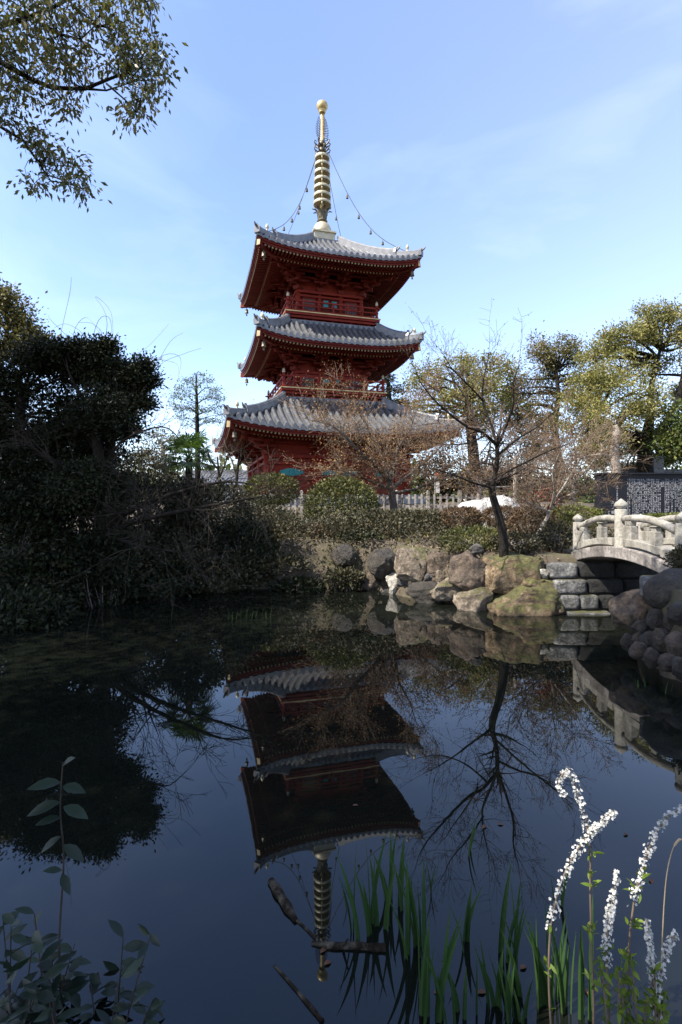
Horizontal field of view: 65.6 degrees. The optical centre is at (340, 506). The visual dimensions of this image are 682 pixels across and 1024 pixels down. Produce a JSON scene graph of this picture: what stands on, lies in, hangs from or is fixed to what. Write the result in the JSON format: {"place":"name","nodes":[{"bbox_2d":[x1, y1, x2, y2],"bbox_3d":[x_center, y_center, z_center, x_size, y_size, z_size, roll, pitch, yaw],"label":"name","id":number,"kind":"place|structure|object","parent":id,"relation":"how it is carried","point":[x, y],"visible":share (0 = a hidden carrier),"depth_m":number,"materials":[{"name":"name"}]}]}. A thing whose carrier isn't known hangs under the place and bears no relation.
{"place":"outdoors","nodes":[
{"label":"outdoors","id":0,"kind":"place"},
{"bbox_2d":[0,589,681,1023],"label":"water","id":1,"kind":"structure","parent":0,"point":[220,769],"depth_m":2.94,"materials":[{"name":"liquid"}]},
{"bbox_2d":[268,877,297,922],"bbox_3d":[-0.236,1.593,2.148,0.043,0.042,0.247,0,0,-30],"label":"driftwood","id":2,"kind":"object","parent":1,"relation":"on","point":[281,896],"visible":1,"depth_m":2.13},
{"bbox_2d":[274,964,323,1022],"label":"driftwood","id":3,"kind":"object","parent":1,"relation":"on","point":[312,1008],"visible":1,"depth_m":1.72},
{"bbox_2d":[311,938,385,951],"bbox_3d":[0.027,1.577,1.914,0.270,0.066,0.049,0,0,3],"label":"driftwood","id":4,"kind":"object","parent":1,"relation":"on","point":[361,945],"visible":1,"depth_m":1.91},
{"bbox_2d":[337,855,371,940],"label":"iris clump","id":5,"kind":"object","parent":1,"relation":"on","point":[351,896],"visible":0.92,"depth_m":1.97,"materials":[{"name":"green plant"}]},
{"bbox_2d":[366,833,395,930],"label":"iris clump","id":6,"kind":"object","parent":1,"relation":"on","point":[374,910],"visible":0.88,"depth_m":2.02,"materials":[{"name":"green plant"}]},
{"bbox_2d":[373,834,403,911],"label":"iris clump","id":7,"kind":"object","parent":1,"relation":"on","point":[401,878],"visible":0.74,"depth_m":2.15,"materials":[{"name":"green plant"}]},
{"bbox_2d":[382,844,425,959],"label":"iris clump","id":8,"kind":"object","parent":1,"relation":"on","point":[410,905],"visible":0.89,"depth_m":1.90,"materials":[{"name":"green plant"}]},
{"bbox_2d":[418,907,463,1023],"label":"iris clump","id":9,"kind":"object","parent":1,"relation":"on","point":[424,994],"visible":0.98,"depth_m":1.66,"materials":[{"name":"green plant"}]},
{"bbox_2d":[422,945,466,1023],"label":"iris clump","id":10,"kind":"object","parent":1,"relation":"on","point":[455,1003],"visible":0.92,"depth_m":1.65,"materials":[{"name":"green plant"}]},
{"bbox_2d":[448,880,481,953],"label":"iris clump","id":11,"kind":"object","parent":1,"relation":"on","point":[467,922],"visible":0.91,"depth_m":1.94,"materials":[{"name":"green plant"}]},
{"bbox_2d":[474,937,502,1016],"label":"iris clump","id":12,"kind":"object","parent":1,"relation":"on","point":[496,1000],"visible":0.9,"depth_m":1.69,"materials":[{"name":"green plant"}]},
{"bbox_2d":[498,861,527,965],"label":"iris clump","id":13,"kind":"object","parent":1,"relation":"on","point":[516,927],"visible":0.86,"depth_m":1.86,"materials":[{"name":"green plant"}]},
{"bbox_2d":[497,957,532,1023],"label":"iris clump","id":14,"kind":"object","parent":1,"relation":"on","point":[508,991],"visible":0.98,"depth_m":1.64,"materials":[{"name":"green plant"}]},
{"bbox_2d":[500,915,555,1012],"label":"iris clump","id":15,"kind":"object","parent":1,"relation":"on","point":[540,992],"visible":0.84,"depth_m":1.70,"materials":[{"name":"green plant"}]},
{"bbox_2d":[527,906,569,1014],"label":"iris clump","id":16,"kind":"object","parent":1,"relation":"on","point":[565,977],"visible":0.77,"depth_m":1.71,"materials":[{"name":"green plant"}]},
{"bbox_2d":[545,897,593,1023],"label":"iris clump","id":17,"kind":"object","parent":1,"relation":"on","point":[581,996],"visible":0.89,"depth_m":1.65,"materials":[{"name":"green plant"}]},
{"bbox_2d":[0,502,681,682],"bbox_3d":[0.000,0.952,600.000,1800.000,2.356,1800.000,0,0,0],"label":"ground","id":18,"kind":"structure","parent":0,"point":[676,596],"depth_m":10.51,"materials":[{"name":"soil"}]},
{"bbox_2d":[0,577,59,607],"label":"shrub","id":19,"kind":"object","parent":18,"relation":"on","point":[8,586],"visible":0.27,"depth_m":7.85,"materials":[{"name":"green plant"}]},
{"bbox_2d":[0,272,60,394],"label":"evergreen tree","id":20,"kind":"object","parent":18,"relation":"on","point":[15,320],"visible":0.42,"depth_m":14.80,"materials":[{"name":"green plant"}]},
{"bbox_2d":[0,485,85,571],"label":"shrub","id":21,"kind":"object","parent":18,"relation":"on","point":[5,543],"visible":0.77,"depth_m":8.40,"materials":[{"name":"green plant"}]},
{"bbox_2d":[0,587,85,634],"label":"shrub","id":22,"kind":"object","parent":18,"relation":"on","point":[48,605],"visible":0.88,"depth_m":7.16,"materials":[{"name":"green plant"}]},
{"bbox_2d":[0,541,109,610],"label":"shrub","id":23,"kind":"object","parent":18,"relation":"on","point":[10,577],"visible":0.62,"depth_m":8.17,"materials":[{"name":"green plant"}]},
{"bbox_2d":[27,756,87,1005],"bbox_3d":[-0.899,1.365,1.692,0.196,1.142,0.062,0,0,0],"label":"broadleaf plant","id":24,"kind":"object","parent":18,"relation":"on","point":[72,851],"visible":0.96,"depth_m":1.69,"materials":[{"name":"green plant"}]},
{"bbox_2d":[9,502,135,565],"bbox_3d":[-4.626,0.305,9.523,2.234,1.528,1.882,0,0,0],"label":"shrub","id":25,"kind":"object","parent":18,"relation":"on","point":[87,525],"visible":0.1,"depth_m":9.02,"materials":[{"name":"green plant"}]},
{"bbox_2d":[0,323,157,547],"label":"evergreen tree","id":26,"kind":"object","parent":18,"relation":"on","point":[36,477],"visible":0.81,"depth_m":9.13,"materials":[{"name":"green plant"}]},
{"bbox_2d":[0,906,164,1023],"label":"broadleaf shrub","id":27,"kind":"object","parent":18,"relation":"on","point":[30,1002],"visible":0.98,"depth_m":1.62,"materials":[{"name":"green plant"}]},
{"bbox_2d":[0,0,188,212],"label":"oak tree","id":28,"kind":"object","parent":18,"relation":"on","point":[127,68],"visible":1,"depth_m":4.89,"materials":[{"name":"green plant"}]},
{"bbox_2d":[51,568,153,607],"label":"shrub","id":29,"kind":"object","parent":18,"relation":"on","point":[129,594],"visible":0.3,"depth_m":8.66,"materials":[{"name":"green plant"}]},
{"bbox_2d":[61,523,144,606],"bbox_3d":[-3.920,1.190,8.672,1.099,1.843,1.150,0,0,30],"label":"shrub","id":30,"kind":"object","parent":18,"relation":"on","point":[117,574],"visible":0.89,"depth_m":8.50,"materials":[{"name":"green plant"}]},
{"bbox_2d":[36,327,176,473],"bbox_3d":[-4.094,-1.008,9.505,2.363,4.316,1.177,0,0,0],"label":"evergreen tree","id":31,"kind":"object","parent":18,"relation":"on","point":[100,355],"visible":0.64,"depth_m":9.28,"materials":[{"name":"green plant"}]},
{"bbox_2d":[76,519,174,587],"bbox_3d":[-4.024,0.834,9.526,1.747,1.274,1.688,0,0,16],"label":"shrub","id":32,"kind":"object","parent":18,"relation":"on","point":[145,551],"visible":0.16,"depth_m":9.51,"materials":[{"name":"green plant"}]},
{"bbox_2d":[114,444,183,528],"bbox_3d":[-4.916,-0.434,12.956,2.082,2.192,1.947,0,0,-15],"label":"shrub","id":33,"kind":"object","parent":18,"relation":"on","point":[157,461],"visible":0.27,"depth_m":12.70,"materials":[{"name":"green plant"}]},
{"bbox_2d":[114,470,184,536],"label":"shrub","id":34,"kind":"object","parent":18,"relation":"on","point":[166,484],"visible":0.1,"depth_m":10.88,"materials":[{"name":"green plant"}]},
{"bbox_2d":[123,420,198,491],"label":"loose tree","id":35,"kind":"object","parent":18,"relation":"on","point":[167,440],"visible":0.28,"depth_m":23.93,"materials":[{"name":"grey plant"}]},
{"bbox_2d":[0,384,333,620],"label":"bare tree","id":36,"kind":"object","parent":18,"relation":"on","point":[97,448],"visible":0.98,"depth_m":8.34,"materials":[{"name":"brown plant"}]},
{"bbox_2d":[120,555,215,598],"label":"shrub","id":37,"kind":"object","parent":18,"relation":"on","point":[167,588],"visible":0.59,"depth_m":9.47,"materials":[{"name":"green plant"}]},
{"bbox_2d":[143,501,223,566],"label":"shrub","id":38,"kind":"object","parent":18,"relation":"on","point":[164,526],"visible":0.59,"depth_m":10.11,"materials":[{"name":"green plant"}]},
{"bbox_2d":[161,428,216,544],"bbox_3d":[-3.119,-0.406,10.925,1.376,2.441,1.384,0,0,0],"label":"fan palm","id":39,"kind":"object","parent":18,"relation":"on","point":[198,440],"visible":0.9,"depth_m":10.74,"materials":[{"name":"green plant"}]},
{"bbox_2d":[160,472,227,562],"bbox_3d":[-2.924,0.243,10.479,1.369,1.911,1.228,0,0,0],"label":"shrub","id":40,"kind":"object","parent":18,"relation":"on","point":[171,504],"visible":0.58,"depth_m":10.33,"materials":[{"name":"green plant"}]},
{"bbox_2d":[163,370,226,479],"bbox_3d":[-8.474,-4.083,29.938,4.493,7.972,3.312,0,0,11],"label":"pine tree","id":41,"kind":"object","parent":18,"relation":"on","point":[196,418],"visible":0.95,"depth_m":29.87,"materials":[{"name":"green plant"}]},
{"bbox_2d":[179,470,246,501],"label":"building","id":42,"kind":"structure","parent":18,"relation":"on","point":[226,474],"depth_m":50.15,"materials":[{"name":"stone"}]},
{"bbox_2d":[192,473,260,536],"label":"shrub","id":43,"kind":"object","parent":18,"relation":"on","point":[234,490],"visible":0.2,"depth_m":11.61,"materials":[{"name":"green plant"}]},
{"bbox_2d":[178,547,278,593],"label":"shrub","id":44,"kind":"object","parent":18,"relation":"on","point":[230,582],"visible":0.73,"depth_m":9.89,"materials":[{"name":"green plant"}]},
{"bbox_2d":[212,399,256,488],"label":"bare tree","id":45,"kind":"object","parent":18,"relation":"on","point":[239,461],"visible":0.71,"depth_m":21.96,"materials":[{"name":"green plant"}]},
{"bbox_2d":[195,510,280,578],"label":"shrub","id":46,"kind":"object","parent":18,"relation":"on","point":[240,532],"visible":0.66,"depth_m":10.36,"materials":[{"name":"green plant"}]},
{"bbox_2d":[223,502,294,525],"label":"shrub","id":47,"kind":"object","parent":18,"relation":"on","point":[269,508],"visible":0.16,"depth_m":13.24,"materials":[{"name":"green plant"}]},
{"bbox_2d":[242,472,303,512],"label":"round bush","id":48,"kind":"object","parent":18,"relation":"on","point":[281,478],"visible":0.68,"depth_m":15.16,"materials":[{"name":"green plant"}]},
{"bbox_2d":[243,548,316,575],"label":"shrub","id":49,"kind":"object","parent":18,"relation":"on","point":[295,562],"visible":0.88,"depth_m":10.28,"materials":[{"name":"green plant"}]},
{"bbox_2d":[247,508,312,541],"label":"shrub","id":50,"kind":"object","parent":18,"relation":"on","point":[276,522],"visible":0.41,"depth_m":11.32,"materials":[{"name":"green plant"}]},
{"bbox_2d":[266,575,331,593],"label":"shrub","id":51,"kind":"object","parent":18,"relation":"on","point":[313,585],"visible":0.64,"depth_m":10.01,"materials":[{"name":"green plant"}]},
{"bbox_2d":[5,504,613,609],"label":"undergrowth","id":52,"kind":"object","parent":18,"relation":"on","point":[419,539],"visible":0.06,"depth_m":10.57,"materials":[{"name":"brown plant"}]},
{"bbox_2d":[134,502,530,594],"bbox_3d":[-0.208,0.841,10.654,7.604,1.931,3.850,0,0,0],"label":"ground cover","id":53,"kind":"object","parent":18,"relation":"on","point":[365,525],"visible":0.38,"depth_m":10.80,"materials":[{"name":"green plant"}]},
{"bbox_2d":[212,100,466,504],"bbox_3d":[-0.900,-9.790,25.340,9.908,19.440,9.908,0,0,-16],"label":"pagoda","id":54,"kind":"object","parent":18,"relation":"on","point":[321,290],"visible":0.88,"depth_m":22.97,"materials":[{"name":"wood"}]},
{"bbox_2d":[1,454,681,502],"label":"treeline","id":55,"kind":"object","parent":18,"relation":"on","point":[437,495],"visible":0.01,"depth_m":75.12,"materials":[{"name":"green plant"}]},
{"bbox_2d":[301,473,382,525],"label":"round bush","id":56,"kind":"object","parent":18,"relation":"on","point":[327,484],"visible":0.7,"depth_m":12.64,"materials":[{"name":"green plant"}]},
{"bbox_2d":[330,543,356,567],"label":"rock","id":57,"kind":"object","parent":18,"relation":"on","point":[344,550],"visible":0.94,"depth_m":10.34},
{"bbox_2d":[321,566,367,591],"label":"shrub","id":58,"kind":"object","parent":18,"relation":"on","point":[334,579],"visible":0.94,"depth_m":10.02,"materials":[{"name":"green plant"}]},
{"bbox_2d":[333,525,388,542],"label":"shrub","id":59,"kind":"object","parent":18,"relation":"on","point":[369,533],"visible":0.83,"depth_m":10.70,"materials":[{"name":"green plant"}]},
{"bbox_2d":[338,506,414,537],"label":"shrub","id":60,"kind":"object","parent":18,"relation":"on","point":[393,518],"visible":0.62,"depth_m":11.16,"materials":[{"name":"green plant"}]},
{"bbox_2d":[235,490,520,514],"bbox_3d":[1.300,-0.067,18.001,9.800,0.998,0.132,0,0,0],"label":"picket fence","id":61,"kind":"object","parent":18,"relation":"on","point":[415,498],"visible":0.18,"depth_m":17.98,"materials":[{"name":"grey wood"}]},
{"bbox_2d":[367,547,395,579],"bbox_3d":[0.753,1.070,9.984,0.501,0.607,0.477,0,0,-35],"label":"rock","id":62,"kind":"object","parent":18,"relation":"on","point":[380,563],"visible":0.91,"depth_m":9.85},
{"bbox_2d":[373,374,413,407],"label":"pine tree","id":63,"kind":"object","parent":18,"relation":"on","point":[389,379],"visible":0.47,"depth_m":33.81,"materials":[{"name":"green plant"}]},
{"bbox_2d":[273,353,522,517],"bbox_3d":[1.462,-1.721,15.009,6.666,5.258,4.191,0,0,0],"label":"maple tree","id":64,"kind":"object","parent":18,"relation":"on","point":[390,487],"visible":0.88,"depth_m":14.40,"materials":[{"name":"brown plant"}]},
{"bbox_2d":[394,546,426,581],"bbox_3d":[1.250,1.036,9.537,0.579,0.671,0.500,0,0,0],"label":"rock","id":65,"kind":"object","parent":18,"relation":"on","point":[407,567],"visible":0.89,"depth_m":9.36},
{"bbox_2d":[405,581,443,602],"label":"rock","id":66,"kind":"object","parent":18,"relation":"on","point":[418,592],"visible":0.61,"depth_m":8.78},
{"bbox_2d":[397,507,458,534],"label":"shrub","id":67,"kind":"object","parent":18,"relation":"on","point":[425,514],"visible":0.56,"depth_m":12.12,"materials":[{"name":"green plant"}]},
{"bbox_2d":[426,550,450,576],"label":"rock","id":68,"kind":"object","parent":18,"relation":"on","point":[440,565],"visible":0.61,"depth_m":9.21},
{"bbox_2d":[430,576,461,600],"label":"rock","id":69,"kind":"object","parent":18,"relation":"on","point":[443,590],"visible":0.53,"depth_m":8.61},
{"bbox_2d":[411,445,490,502],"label":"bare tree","id":70,"kind":"object","parent":18,"relation":"on","point":[445,491],"visible":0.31,"depth_m":26.80,"materials":[{"name":"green plant"}]},
{"bbox_2d":[439,506,481,530],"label":"clipped bush","id":71,"kind":"object","parent":18,"relation":"on","point":[448,511],"visible":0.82,"depth_m":11.71,"materials":[{"name":"brown plant"}]},
{"bbox_2d":[395,345,530,500],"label":"camphor tree","id":72,"kind":"object","parent":18,"relation":"on","point":[497,379],"visible":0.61,"depth_m":41.22,"materials":[{"name":"green plant"}]},
{"bbox_2d":[448,550,485,590],"bbox_3d":[2.084,1.056,8.598,0.686,0.713,0.559,0,0,0],"label":"rock","id":73,"kind":"object","parent":18,"relation":"on","point":[466,570],"visible":0.76,"depth_m":8.39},
{"bbox_2d":[436,522,497,552],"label":"shrub","id":74,"kind":"object","parent":18,"relation":"on","point":[450,542],"visible":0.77,"depth_m":9.13,"materials":[{"name":"green plant"}]},
{"bbox_2d":[453,587,493,611],"bbox_3d":[2.057,1.488,8.276,0.622,0.463,0.434,0,0,0],"label":"rock","id":75,"kind":"object","parent":18,"relation":"on","point":[477,599],"visible":0.79,"depth_m":8.14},
{"bbox_2d":[456,495,518,532],"bbox_3d":[3.461,0.250,12.596,1.615,1.051,0.936,0,0,0],"label":"marble rock","id":76,"kind":"object","parent":18,"relation":"on","point":[475,503],"visible":0.3,"depth_m":12.25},
{"bbox_2d":[379,299,609,557],"bbox_3d":[2.265,-1.175,8.376,3.454,4.053,3.090,0,0,9],"label":"maple tree","id":77,"kind":"object","parent":18,"relation":"on","point":[497,442],"visible":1,"depth_m":8.23,"materials":[{"name":"brown plant"}]},
{"bbox_2d":[389,370,609,507],"bbox_3d":[4.954,-1.792,17.069,6.590,5.044,4.914,0,0,0],"label":"maple tree","id":78,"kind":"object","parent":18,"relation":"on","point":[486,461],"visible":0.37,"depth_m":16.92,"materials":[{"name":"brown plant"}]},
{"bbox_2d":[480,505,525,529],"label":"clipped bush","id":79,"kind":"object","parent":18,"relation":"on","point":[488,512],"visible":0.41,"depth_m":11.06,"materials":[{"name":"brown plant"}]},
{"bbox_2d":[487,529,546,554],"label":"shrub","id":80,"kind":"object","parent":18,"relation":"on","point":[521,547],"visible":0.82,"depth_m":8.61,"materials":[{"name":"green plant"}]},
{"bbox_2d":[485,585,565,615],"bbox_3d":[2.802,1.481,8.074,1.167,0.603,0.708,0,0,0],"label":"rock","id":81,"kind":"object","parent":18,"relation":"on","point":[523,600],"visible":0.66,"depth_m":7.79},
{"bbox_2d":[482,552,543,594],"bbox_3d":[2.688,1.051,8.362,0.931,0.665,0.639,0,0,0],"label":"rock","id":82,"kind":"object","parent":81,"relation":"on","point":[504,575],"visible":0.72,"depth_m":8.15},
{"bbox_2d":[504,504,559,537],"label":"shrub","id":83,"kind":"object","parent":18,"relation":"on","point":[535,524],"visible":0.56,"depth_m":10.47,"materials":[{"name":"plant"}]},
{"bbox_2d":[464,444,607,502],"bbox_3d":[9.884,-1.493,27.073,7.346,3.735,3.976,0,0,0],"label":"shrub","id":84,"kind":"object","parent":18,"relation":"on","point":[511,480],"visible":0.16,"depth_m":26.64,"materials":[{"name":"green plant"}]},
{"bbox_2d":[493,320,593,497],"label":"camphor tree","id":85,"kind":"object","parent":18,"relation":"on","point":[555,365],"visible":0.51,"depth_m":41.90,"materials":[{"name":"green plant"}]},
{"bbox_2d":[456,393,644,538],"bbox_3d":[3.878,-0.627,9.733,3.801,2.756,2.448,0,0,0],"label":"maple tree","id":86,"kind":"object","parent":18,"relation":"on","point":[556,500],"visible":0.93,"depth_m":9.88,"materials":[{"name":"brown plant"}]},
{"bbox_2d":[535,516,572,552],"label":"shrub","id":87,"kind":"object","parent":18,"relation":"on","point":[564,543],"visible":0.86,"depth_m":8.92,"materials":[{"name":"green plant"}]},
{"bbox_2d":[478,388,663,504],"bbox_3d":[8.258,-1.858,19.090,6.013,4.410,4.431,0,0,23],"label":"bare tree","id":88,"kind":"object","parent":18,"relation":"on","point":[604,450],"visible":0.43,"depth_m":18.83,"materials":[{"name":"brown plant"}]},
{"bbox_2d":[551,504,604,527],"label":"hedge","id":89,"kind":"object","parent":18,"relation":"on","point":[598,512],"visible":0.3,"depth_m":12.01,"materials":[{"name":"green plant"}]},
{"bbox_2d":[543,768,617,1023],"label":"spirea shrub","id":90,"kind":"object","parent":18,"relation":"on","point":[594,830],"visible":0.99,"depth_m":1.55,"materials":[{"name":"white plant"}]},
{"bbox_2d":[545,561,657,614],"bbox_3d":[5.340,1.325,8.211,4.351,0.974,0.713,0,0,0],"label":"stone abutment","id":91,"kind":"object","parent":18,"relation":"on","point":[604,585],"visible":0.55,"depth_m":8.02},
{"bbox_2d":[571,499,681,572],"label":"stone bridge","id":92,"kind":"structure","parent":91,"relation":"on","point":[639,539],"depth_m":7.03,"materials":[{"name":"stone"}]},
{"bbox_2d":[574,419,634,472],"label":"pollarded tree","id":93,"kind":"object","parent":18,"relation":"on","point":[617,456],"visible":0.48,"depth_m":21.92,"materials":[{"name":"beige plant"}]},
{"bbox_2d":[597,869,620,1020],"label":"spirea shrub","id":94,"kind":"object","parent":18,"relation":"on","point":[610,912],"visible":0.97,"depth_m":1.50,"materials":[{"name":"white plant"}]},
{"bbox_2d":[548,293,681,472],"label":"camphor tree","id":95,"kind":"object","parent":18,"relation":"on","point":[610,348],"visible":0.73,"depth_m":35.12,"materials":[{"name":"green plant"}]},
{"bbox_2d":[608,589,648,628],"bbox_3d":[3.231,1.130,5.816,0.506,0.454,0.375,0,0,0],"label":"boulder","id":96,"kind":"object","parent":18,"relation":"on","point":[628,609],"visible":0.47,"depth_m":5.75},
{"bbox_2d":[590,955,670,1023],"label":"leafy shoot","id":97,"kind":"object","parent":18,"relation":"on","point":[646,1009],"visible":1,"depth_m":1.44,"materials":[{"name":"green plant"}]},
{"bbox_2d":[593,473,681,523],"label":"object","id":98,"kind":"object","parent":18,"relation":"on","point":[647,493],"visible":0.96,"depth_m":14.00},
{"bbox_2d":[616,804,681,1023],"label":"spirea shrub","id":99,"kind":"object","parent":18,"relation":"on","point":[637,887],"visible":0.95,"depth_m":1.55,"materials":[{"name":"white plant"}]},
{"bbox_2d":[643,647,659,668],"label":"boulder","id":100,"kind":"object","parent":18,"relation":"on","point":[651,655],"visible":0.83,"depth_m":4.95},
{"bbox_2d":[621,456,681,472],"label":"building","id":101,"kind":"structure","parent":18,"relation":"on","point":[657,465],"depth_m":36.25,"materials":[{"name":"stone"}]},
{"bbox_2d":[646,608,662,630],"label":"boulder","id":102,"kind":"object","parent":18,"relation":"on","point":[654,619],"visible":0.74,"depth_m":5.28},
{"bbox_2d":[631,398,681,472],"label":"camphor tree","id":103,"kind":"object","parent":18,"relation":"on","point":[671,443],"visible":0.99,"depth_m":32.07,"materials":[{"name":"green plant"}]},
{"bbox_2d":[640,918,679,1021],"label":"spirea shrub","id":104,"kind":"object","parent":18,"relation":"on","point":[648,936],"visible":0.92,"depth_m":1.47,"materials":[{"name":"white plant"}]},
{"bbox_2d":[652,628,668,653],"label":"boulder","id":105,"kind":"object","parent":18,"relation":"on","point":[659,635],"visible":0.55,"depth_m":5.03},
{"bbox_2d":[642,568,681,608],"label":"boulder","id":106,"kind":"object","parent":18,"relation":"on","point":[657,590],"visible":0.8,"depth_m":5.32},
{"bbox_2d":[658,543,681,567],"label":"shrub","id":107,"kind":"object","parent":18,"relation":"on","point":[676,556],"visible":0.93,"depth_m":5.63,"materials":[{"name":"green plant"}]},
{"bbox_2d":[665,631,681,656],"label":"boulder","id":108,"kind":"object","parent":18,"relation":"on","point":[673,642],"visible":0.91,"depth_m":4.84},
{"bbox_2d":[667,601,681,625],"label":"boulder","id":109,"kind":"object","parent":18,"relation":"on","point":[674,613],"visible":1,"depth_m":4.94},
{"bbox_2d":[0,0,681,500],"label":"sky","id":110,"kind":"structure","parent":0,"point":[532,149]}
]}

